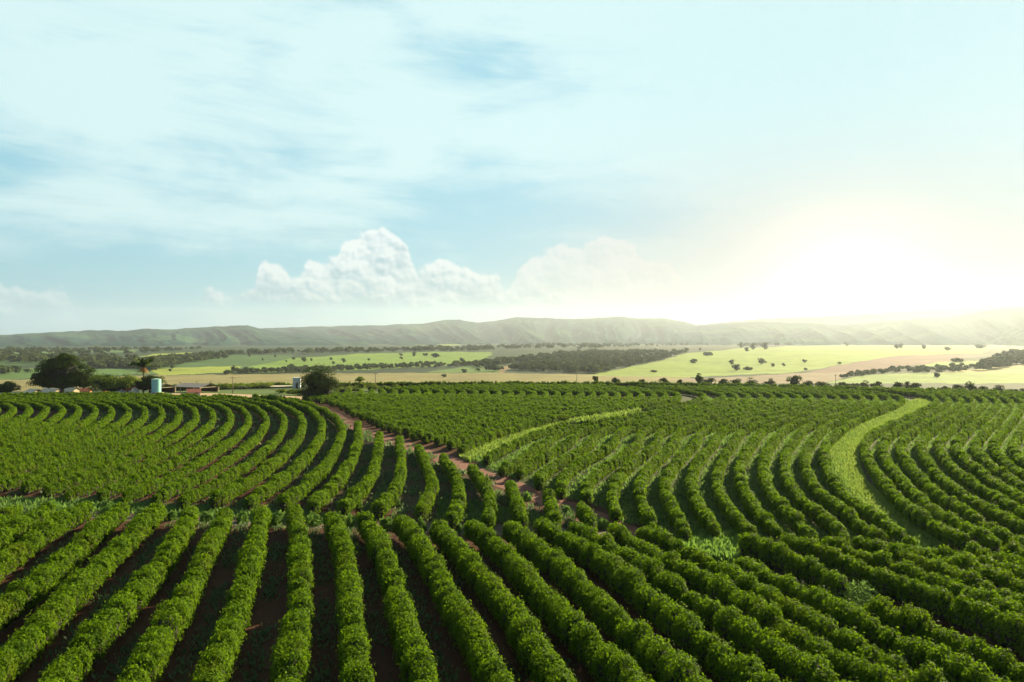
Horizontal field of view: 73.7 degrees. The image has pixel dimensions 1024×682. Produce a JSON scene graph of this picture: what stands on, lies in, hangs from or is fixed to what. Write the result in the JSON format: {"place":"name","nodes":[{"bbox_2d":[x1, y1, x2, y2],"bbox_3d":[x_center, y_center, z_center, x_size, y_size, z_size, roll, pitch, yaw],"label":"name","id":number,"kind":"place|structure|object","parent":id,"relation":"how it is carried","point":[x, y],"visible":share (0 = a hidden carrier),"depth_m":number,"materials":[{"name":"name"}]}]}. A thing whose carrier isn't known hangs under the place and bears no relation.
{"place":"outdoors","nodes":[
{"label":"outdoors","id":0,"kind":"place"},
{"bbox_2d":[0,325,436,345],"bbox_3d":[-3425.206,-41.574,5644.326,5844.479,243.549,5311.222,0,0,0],"label":"hills","id":1,"kind":"structure","parent":0,"point":[231,335],"depth_m":5630.84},
{"bbox_2d":[172,393,302,398],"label":"farm yard","id":2,"kind":"structure","parent":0,"point":[244,395],"depth_m":257.37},
{"bbox_2d":[321,406,638,536],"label":"dirt track","id":3,"kind":"structure","parent":0,"point":[521,486],"depth_m":97.70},
{"bbox_2d":[259,317,743,344],"bbox_3d":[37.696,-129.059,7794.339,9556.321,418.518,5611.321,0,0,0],"label":"hills","id":4,"kind":"structure","parent":0,"point":[527,330],"depth_m":7896.09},
{"bbox_2d":[0,344,1023,681],"bbox_3d":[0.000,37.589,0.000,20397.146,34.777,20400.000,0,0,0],"label":"ground","id":5,"kind":"structure","parent":0,"point":[820,364],"depth_m":121.50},
{"bbox_2d":[0,500,55,549],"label":"coffee hedge","id":6,"kind":"object","parent":5,"relation":"on","point":[14,530],"visible":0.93,"depth_m":67.14,"materials":[{"name":"green plant"}]},
{"bbox_2d":[0,397,66,440],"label":"coffee hedge","id":7,"kind":"object","parent":5,"relation":"on","point":[58,416],"visible":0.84,"depth_m":160.18,"materials":[{"name":"green plant"}]},
{"bbox_2d":[0,396,82,446],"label":"coffee hedge","id":8,"kind":"object","parent":5,"relation":"on","point":[71,419],"visible":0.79,"depth_m":150.50,"materials":[{"name":"green plant"}]},
{"bbox_2d":[0,500,94,583],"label":"coffee hedge","id":9,"kind":"object","parent":5,"relation":"on","point":[30,545],"visible":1,"depth_m":65.39,"materials":[{"name":"green plant"}]},
{"bbox_2d":[0,395,98,454],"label":"coffee hedge","id":10,"kind":"object","parent":5,"relation":"on","point":[75,426],"visible":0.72,"depth_m":144.75,"materials":[{"name":"green plant"}]},
{"bbox_2d":[0,394,115,462],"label":"coffee hedge","id":11,"kind":"object","parent":5,"relation":"on","point":[73,435],"visible":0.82,"depth_m":138.06,"materials":[{"name":"green plant"}]},
{"bbox_2d":[27,353,100,393],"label":"broadleaf tree","id":12,"kind":"object","parent":5,"relation":"on","point":[61,372],"visible":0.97,"depth_m":264.01,"materials":[{"name":"green plant"}]},
{"bbox_2d":[0,501,129,634],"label":"coffee hedge","id":13,"kind":"object","parent":5,"relation":"on","point":[33,590],"visible":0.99,"depth_m":55.04,"materials":[{"name":"green plant"}]},
{"bbox_2d":[0,392,131,471],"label":"coffee hedge","id":14,"kind":"object","parent":5,"relation":"on","point":[121,422],"visible":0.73,"depth_m":133.03,"materials":[{"name":"green plant"}]},
{"bbox_2d":[0,392,148,478],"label":"coffee hedge","id":15,"kind":"object","parent":5,"relation":"on","point":[44,461],"visible":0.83,"depth_m":122.41,"materials":[{"name":"green plant"}]},
{"bbox_2d":[0,392,165,492],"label":"coffee hedge","id":16,"kind":"object","parent":5,"relation":"on","point":[13,482],"visible":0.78,"depth_m":116.04,"materials":[{"name":"green plant"}]},
{"bbox_2d":[0,502,166,681],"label":"coffee hedge","id":17,"kind":"object","parent":5,"relation":"on","point":[29,642],"visible":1,"depth_m":48.76,"materials":[{"name":"green plant"}]},
{"bbox_2d":[0,346,200,372],"bbox_3d":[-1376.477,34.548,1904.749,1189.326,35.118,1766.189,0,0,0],"label":"woodland","id":18,"kind":"object","parent":5,"relation":"on","point":[33,354],"visible":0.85,"depth_m":1819.21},
{"bbox_2d":[19,391,182,494],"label":"coffee hedge","id":19,"kind":"object","parent":5,"relation":"on","point":[30,485],"visible":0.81,"depth_m":113.27,"materials":[{"name":"green plant"}]},
{"bbox_2d":[87,373,142,391],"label":"broadleaf tree","id":20,"kind":"object","parent":5,"relation":"on","point":[109,382],"visible":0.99,"depth_m":259.36,"materials":[{"name":"green plant"}]},
{"bbox_2d":[38,505,199,681],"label":"coffee hedge","id":21,"kind":"object","parent":5,"relation":"on","point":[91,645],"visible":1,"depth_m":46.15,"materials":[{"name":"green plant"}]},
{"bbox_2d":[42,391,199,497],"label":"coffee hedge","id":22,"kind":"object","parent":5,"relation":"on","point":[55,488],"visible":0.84,"depth_m":111.33,"materials":[{"name":"green plant"}]},
{"bbox_2d":[64,391,216,501],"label":"coffee hedge","id":23,"kind":"object","parent":5,"relation":"on","point":[90,486],"visible":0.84,"depth_m":108.44,"materials":[{"name":"green plant"}]},
{"bbox_2d":[87,350,228,370],"bbox_3d":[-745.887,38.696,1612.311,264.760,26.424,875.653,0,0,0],"label":"woodland","id":24,"kind":"object","parent":5,"relation":"on","point":[160,360],"visible":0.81,"depth_m":1402.98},
{"bbox_2d":[95,391,234,501],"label":"coffee hedge","id":25,"kind":"object","parent":5,"relation":"on","point":[112,490],"visible":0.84,"depth_m":107.57,"materials":[{"name":"green plant"}]},
{"bbox_2d":[114,506,233,681],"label":"coffee hedge","id":26,"kind":"object","parent":5,"relation":"on","point":[170,623],"visible":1,"depth_m":45.38,"materials":[{"name":"green plant"}]},
{"bbox_2d":[120,392,251,503],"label":"coffee hedge","id":27,"kind":"object","parent":5,"relation":"on","point":[140,491],"visible":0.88,"depth_m":106.15,"materials":[{"name":"green plant"}]},
{"bbox_2d":[151,392,269,503],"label":"coffee hedge","id":28,"kind":"object","parent":5,"relation":"on","point":[167,492],"visible":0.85,"depth_m":104.37,"materials":[{"name":"green plant"}]},
{"bbox_2d":[189,505,272,681],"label":"coffee hedge","id":29,"kind":"object","parent":5,"relation":"on","point":[218,657],"visible":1,"depth_m":46.30,"materials":[{"name":"green plant"}]},
{"bbox_2d":[177,393,287,508],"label":"coffee hedge","id":30,"kind":"object","parent":5,"relation":"on","point":[191,496],"visible":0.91,"depth_m":103.66,"materials":[{"name":"green plant"}]},
{"bbox_2d":[206,394,306,508],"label":"coffee hedge","id":31,"kind":"object","parent":5,"relation":"on","point":[225,495],"visible":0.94,"depth_m":100.11,"materials":[{"name":"green plant"}]},
{"bbox_2d":[244,394,326,510],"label":"coffee hedge","id":32,"kind":"object","parent":5,"relation":"on","point":[274,485],"visible":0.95,"depth_m":102.87,"materials":[{"name":"green plant"}]},
{"bbox_2d":[267,503,315,681],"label":"coffee hedge","id":33,"kind":"object","parent":5,"relation":"on","point":[290,655],"visible":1,"depth_m":45.66,"materials":[{"name":"green plant"}]},
{"bbox_2d":[6,407,607,531],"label":"gap weeds","id":34,"kind":"object","parent":5,"relation":"on","point":[153,414],"visible":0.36,"depth_m":111.54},
{"bbox_2d":[269,394,347,511],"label":"coffee hedge","id":35,"kind":"object","parent":5,"relation":"on","point":[315,477],"visible":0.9,"depth_m":97.38,"materials":[{"name":"green plant"}]},
{"bbox_2d":[291,362,339,397],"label":"broadleaf tree","id":36,"kind":"object","parent":5,"relation":"on","point":[316,383],"visible":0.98,"depth_m":229.60,"materials":[{"name":"green plant"}]},
{"bbox_2d":[306,420,363,514],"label":"coffee hedge","id":37,"kind":"object","parent":5,"relation":"on","point":[317,502],"visible":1,"depth_m":90.89,"materials":[{"name":"green plant"}]},
{"bbox_2d":[321,510,376,681],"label":"coffee hedge","id":38,"kind":"object","parent":5,"relation":"on","point":[354,648],"visible":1,"depth_m":46.41,"materials":[{"name":"green plant"}]},
{"bbox_2d":[225,359,473,373],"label":"woodland","id":39,"kind":"object","parent":5,"relation":"on","point":[340,367],"visible":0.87,"depth_m":1250.17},
{"bbox_2d":[336,431,384,515],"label":"coffee hedge","id":40,"kind":"object","parent":5,"relation":"on","point":[352,498],"visible":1,"depth_m":88.80,"materials":[{"name":"green plant"}]},
{"bbox_2d":[224,342,534,353],"bbox_3d":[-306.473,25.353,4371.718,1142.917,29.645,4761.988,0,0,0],"label":"woodland","id":41,"kind":"object","parent":5,"relation":"on","point":[468,347],"visible":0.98,"depth_m":2363.16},
{"bbox_2d":[370,434,406,519],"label":"coffee hedge","id":42,"kind":"object","parent":5,"relation":"on","point":[383,504],"visible":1,"depth_m":86.17,"materials":[{"name":"green plant"}]},
{"bbox_2d":[354,510,439,681],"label":"coffee hedge","id":43,"kind":"object","parent":5,"relation":"on","point":[413,655],"visible":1,"depth_m":45.63,"materials":[{"name":"green plant"}]},
{"bbox_2d":[413,444,439,519],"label":"coffee hedge","id":44,"kind":"object","parent":5,"relation":"on","point":[424,505],"visible":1,"depth_m":86.24,"materials":[{"name":"green plant"}]},
{"bbox_2d":[0,520,876,681],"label":"gap weeds","id":45,"kind":"object","parent":5,"relation":"on","point":[214,593],"visible":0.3,"depth_m":51.37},
{"bbox_2d":[438,453,466,528],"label":"coffee hedge","id":46,"kind":"object","parent":5,"relation":"on","point":[455,509],"visible":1,"depth_m":81.78,"materials":[{"name":"green plant"}]},
{"bbox_2d":[391,514,518,681],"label":"coffee hedge","id":47,"kind":"object","parent":5,"relation":"on","point":[461,618],"visible":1,"depth_m":46.03,"materials":[{"name":"green plant"}]},
{"bbox_2d":[466,463,497,528],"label":"coffee hedge","id":48,"kind":"object","parent":5,"relation":"on","point":[485,490],"visible":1,"depth_m":81.87,"materials":[{"name":"green plant"}]},
{"bbox_2d":[386,383,596,432],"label":"coffee hedge","id":49,"kind":"object","parent":5,"relation":"on","point":[588,393],"visible":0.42,"depth_m":180.01,"materials":[{"name":"green plant"}]},
{"bbox_2d":[393,383,608,434],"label":"coffee hedge","id":50,"kind":"object","parent":5,"relation":"on","point":[397,430],"visible":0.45,"depth_m":175.86,"materials":[{"name":"green plant"}]},
{"bbox_2d":[428,518,576,681],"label":"coffee hedge","id":51,"kind":"object","parent":5,"relation":"on","point":[531,647],"visible":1,"depth_m":46.18,"materials":[{"name":"green plant"}]},
{"bbox_2d":[0,452,1004,549],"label":"headland grass","id":52,"kind":"structure","parent":5,"relation":"on","point":[18,500],"depth_m":80.84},
{"bbox_2d":[401,384,620,437],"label":"coffee hedge","id":53,"kind":"object","parent":5,"relation":"on","point":[407,431],"visible":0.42,"depth_m":173.20,"materials":[{"name":"green plant"}]},
{"bbox_2d":[335,380,689,387],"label":"coffee hedge","id":54,"kind":"object","parent":5,"relation":"on","point":[405,383],"visible":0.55,"depth_m":297.82,"materials":[{"name":"green plant"}]},
{"bbox_2d":[504,479,528,527],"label":"coffee hedge","id":55,"kind":"object","parent":5,"relation":"on","point":[517,509],"visible":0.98,"depth_m":76.19,"materials":[{"name":"green plant"}]},
{"bbox_2d":[410,384,632,440],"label":"coffee hedge","id":56,"kind":"object","parent":5,"relation":"on","point":[417,433],"visible":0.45,"depth_m":170.21,"materials":[{"name":"green plant"}]},
{"bbox_2d":[482,421,569,464],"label":"coffee hedge","id":57,"kind":"object","parent":5,"relation":"on","point":[501,451],"visible":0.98,"depth_m":127.67,"materials":[{"name":"green plant"}]},
{"bbox_2d":[421,383,644,443],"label":"coffee hedge","id":58,"kind":"object","parent":5,"relation":"on","point":[427,437],"visible":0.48,"depth_m":162.05,"materials":[{"name":"green plant"}]},
{"bbox_2d":[433,384,657,446],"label":"coffee hedge","id":59,"kind":"object","parent":5,"relation":"on","point":[439,440],"visible":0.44,"depth_m":163.97,"materials":[{"name":"green plant"}]},
{"bbox_2d":[445,383,669,449],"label":"coffee hedge","id":60,"kind":"object","parent":5,"relation":"on","point":[452,443],"visible":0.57,"depth_m":152.69,"materials":[{"name":"green plant"}]},
{"bbox_2d":[463,519,654,681],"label":"coffee hedge","id":61,"kind":"object","parent":5,"relation":"on","point":[589,648],"visible":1,"depth_m":45.38,"materials":[{"name":"green plant"}]},
{"bbox_2d":[457,383,681,454],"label":"coffee hedge","id":62,"kind":"object","parent":5,"relation":"on","point":[475,441],"visible":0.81,"depth_m":158.60,"materials":[{"name":"green plant"}]},
{"bbox_2d":[470,348,686,372],"bbox_3d":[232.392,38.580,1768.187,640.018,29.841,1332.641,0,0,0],"label":"woodland","id":63,"kind":"object","parent":5,"relation":"on","point":[569,361],"visible":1,"depth_m":1491.46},
{"bbox_2d":[502,520,711,681],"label":"coffee hedge","id":64,"kind":"object","parent":5,"relation":"on","point":[658,659],"visible":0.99,"depth_m":45.82,"materials":[{"name":"green plant"}]},
{"bbox_2d":[497,384,725,476],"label":"coffee hedge","id":65,"kind":"object","parent":5,"relation":"on","point":[524,457],"visible":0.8,"depth_m":142.37,"materials":[{"name":"green plant"}]},
{"bbox_2d":[515,384,738,479],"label":"coffee hedge","id":66,"kind":"object","parent":5,"relation":"on","point":[537,461],"visible":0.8,"depth_m":134.97,"materials":[{"name":"green plant"}]},
{"bbox_2d":[532,384,750,490],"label":"coffee hedge","id":67,"kind":"object","parent":5,"relation":"on","point":[544,474],"visible":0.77,"depth_m":125.36,"materials":[{"name":"green plant"}]},
{"bbox_2d":[554,384,763,499],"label":"coffee hedge","id":68,"kind":"object","parent":5,"relation":"on","point":[564,477],"visible":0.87,"depth_m":121.08,"materials":[{"name":"green plant"}]},
{"bbox_2d":[532,516,791,681],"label":"coffee hedge","id":69,"kind":"object","parent":5,"relation":"on","point":[681,628],"visible":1,"depth_m":46.47,"materials":[{"name":"green plant"}]},
{"bbox_2d":[580,385,776,505],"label":"coffee hedge","id":70,"kind":"object","parent":5,"relation":"on","point":[598,474],"visible":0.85,"depth_m":117.79,"materials":[{"name":"green plant"}]},
{"bbox_2d":[605,384,789,523],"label":"coffee hedge","id":71,"kind":"object","parent":5,"relation":"on","point":[629,466],"visible":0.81,"depth_m":112.56,"materials":[{"name":"green plant"}]},
{"bbox_2d":[606,521,790,635],"bbox_3d":[13.747,18.503,54.677,2.397,3.107,25.173,0,0,-19],"label":"coffee hedge","id":72,"kind":"object","parent":5,"relation":"on","point":[723,590],"visible":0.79,"depth_m":50.65,"materials":[{"name":"green plant"}]},
{"bbox_2d":[567,521,857,681],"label":"coffee hedge","id":73,"kind":"object","parent":5,"relation":"on","point":[747,636],"visible":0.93,"depth_m":44.40,"materials":[{"name":"green plant"}]},
{"bbox_2d":[494,395,936,548],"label":"gap weeds","id":74,"kind":"object","parent":5,"relation":"on","point":[679,491],"visible":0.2,"depth_m":97.41,"materials":[{"name":"green plant"}]},
{"bbox_2d":[632,385,801,528],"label":"coffee hedge","id":75,"kind":"object","parent":5,"relation":"on","point":[646,513],"visible":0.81,"depth_m":109.28,"materials":[{"name":"green plant"}]},
{"bbox_2d":[656,385,814,540],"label":"coffee hedge","id":76,"kind":"object","parent":5,"relation":"on","point":[676,518],"visible":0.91,"depth_m":102.77,"materials":[{"name":"green plant"}]},
{"bbox_2d":[683,385,827,537],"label":"coffee hedge","id":77,"kind":"object","parent":5,"relation":"on","point":[704,515],"visible":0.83,"depth_m":103.12,"materials":[{"name":"green plant"}]},
{"bbox_2d":[710,385,840,535],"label":"coffee hedge","id":78,"kind":"object","parent":5,"relation":"on","point":[737,520],"visible":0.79,"depth_m":101.21,"materials":[{"name":"green plant"}]},
{"bbox_2d":[635,525,947,681],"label":"coffee hedge","id":79,"kind":"object","parent":5,"relation":"on","point":[816,623],"visible":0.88,"depth_m":45.53,"materials":[{"name":"green plant"}]},
{"bbox_2d":[737,531,849,599],"bbox_3d":[23.490,18.636,57.656,2.234,2.928,12.703,0,0,-18],"label":"coffee hedge","id":80,"kind":"object","parent":5,"relation":"on","point":[783,559],"visible":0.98,"depth_m":57.04,"materials":[{"name":"green plant"}]},
{"bbox_2d":[733,385,853,541],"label":"coffee hedge","id":81,"kind":"object","parent":5,"relation":"on","point":[764,520],"visible":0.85,"depth_m":96.18,"materials":[{"name":"green plant"}]},
{"bbox_2d":[730,556,888,651],"bbox_3d":[20.849,18.561,50.236,2.464,3.034,16.180,0,0,-17],"label":"coffee hedge","id":82,"kind":"object","parent":5,"relation":"on","point":[844,614],"visible":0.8,"depth_m":46.99,"materials":[{"name":"green plant"}]},
{"bbox_2d":[757,386,866,541],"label":"coffee hedge","id":83,"kind":"object","parent":5,"relation":"on","point":[789,516],"visible":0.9,"depth_m":92.29,"materials":[{"name":"green plant"}]},
{"bbox_2d":[779,386,879,545],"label":"coffee hedge","id":84,"kind":"object","parent":5,"relation":"on","point":[827,522],"visible":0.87,"depth_m":91.00,"materials":[{"name":"green plant"}]},
{"bbox_2d":[775,620,911,681],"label":"coffee hedge","id":85,"kind":"object","parent":5,"relation":"on","point":[847,665],"visible":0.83,"depth_m":38.75,"materials":[{"name":"green plant"}]},
{"bbox_2d":[799,386,892,543],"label":"coffee hedge","id":86,"kind":"object","parent":5,"relation":"on","point":[843,513],"visible":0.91,"depth_m":87.89,"materials":[{"name":"green plant"}]},
{"bbox_2d":[817,386,916,547],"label":"coffee hedge","id":87,"kind":"object","parent":5,"relation":"on","point":[869,514],"visible":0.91,"depth_m":90.01,"materials":[{"name":"green plant"}]},
{"bbox_2d":[777,532,1023,656],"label":"coffee hedge","id":88,"kind":"object","parent":5,"relation":"on","point":[992,624],"visible":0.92,"depth_m":49.16,"materials":[{"name":"green plant"}]},
{"bbox_2d":[857,387,970,551],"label":"coffee hedge","id":89,"kind":"object","parent":5,"relation":"on","point":[922,519],"visible":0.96,"depth_m":85.88,"materials":[{"name":"green plant"}]},
{"bbox_2d":[820,534,1023,618],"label":"coffee hedge","id":90,"kind":"object","parent":5,"relation":"on","point":[908,568],"visible":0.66,"depth_m":53.13,"materials":[{"name":"green plant"}]},
{"bbox_2d":[871,387,1002,553],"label":"coffee hedge","id":91,"kind":"object","parent":5,"relation":"on","point":[982,536],"visible":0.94,"depth_m":85.54,"materials":[{"name":"green plant"}]},
{"bbox_2d":[851,535,1023,611],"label":"coffee hedge","id":92,"kind":"object","parent":5,"relation":"on","point":[967,577],"visible":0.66,"depth_m":55.05,"materials":[{"name":"green plant"}]},
{"bbox_2d":[863,593,1023,681],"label":"coffee hedge","id":93,"kind":"object","parent":5,"relation":"on","point":[910,620],"visible":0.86,"depth_m":41.99,"materials":[{"name":"green plant"}]},
{"bbox_2d":[878,625,1010,681],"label":"coffee hedge","id":94,"kind":"object","parent":5,"relation":"on","point":[918,652],"visible":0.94,"depth_m":39.03,"materials":[{"name":"green plant"}]},
{"bbox_2d":[870,398,1023,551],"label":"gap weeds","id":95,"kind":"object","parent":5,"relation":"on","point":[912,453],"visible":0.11,"depth_m":125.81,"materials":[{"name":"green plant"}]},
{"bbox_2d":[885,387,1023,548],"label":"coffee hedge","id":96,"kind":"object","parent":5,"relation":"on","point":[934,492],"visible":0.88,"depth_m":89.63,"materials":[{"name":"green plant"}]},
{"bbox_2d":[898,541,1023,595],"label":"coffee hedge","id":97,"kind":"object","parent":5,"relation":"on","point":[1004,579],"visible":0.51,"depth_m":53.56,"materials":[{"name":"green plant"}]},
{"bbox_2d":[900,388,1023,536],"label":"coffee hedge","id":98,"kind":"object","parent":5,"relation":"on","point":[993,513],"visible":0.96,"depth_m":90.53,"materials":[{"name":"green plant"}]},
{"bbox_2d":[918,388,1023,519],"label":"coffee hedge","id":99,"kind":"object","parent":5,"relation":"on","point":[968,482],"visible":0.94,"depth_m":98.45,"materials":[{"name":"green plant"}]},
{"bbox_2d":[930,544,1023,582],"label":"coffee hedge","id":100,"kind":"object","parent":5,"relation":"on","point":[943,551],"visible":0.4,"depth_m":55.72,"materials":[{"name":"green plant"}]},
{"bbox_2d":[932,389,1023,506],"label":"coffee hedge","id":101,"kind":"object","parent":5,"relation":"on","point":[977,470],"visible":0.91,"depth_m":108.31,"materials":[{"name":"green plant"}]},
{"bbox_2d":[945,389,1023,491],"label":"coffee hedge","id":102,"kind":"object","parent":5,"relation":"on","point":[979,455],"visible":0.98,"depth_m":117.50,"materials":[{"name":"green plant"}]},
{"bbox_2d":[960,389,1023,481],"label":"coffee hedge","id":103,"kind":"object","parent":5,"relation":"on","point":[997,454],"visible":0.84,"depth_m":125.77,"materials":[{"name":"green plant"}]},
{"bbox_2d":[0,0,1023,334],"label":"sky","id":104,"kind":"structure","parent":0,"point":[165,164],"materials":[{"name":"blue"}]},
{"bbox_2d":[675,528,774,569],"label":"tall grass","id":105,"kind":"structure","parent":0,"point":[724,546],"depth_m":65.88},
{"bbox_2d":[664,307,1023,345],"bbox_3d":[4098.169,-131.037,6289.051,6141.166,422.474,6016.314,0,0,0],"label":"hills","id":106,"kind":"structure","parent":0,"point":[1002,326],"depth_m":6181.26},
{"bbox_2d":[705,305,1023,324],"bbox_3d":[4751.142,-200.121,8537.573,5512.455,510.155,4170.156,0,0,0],"label":"hills","id":107,"kind":"structure","parent":0,"point":[885,316],"depth_m":9080.58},
{"bbox_2d":[829,397,946,546],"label":"tall grass","id":108,"kind":"structure","parent":0,"point":[871,494],"depth_m":105.19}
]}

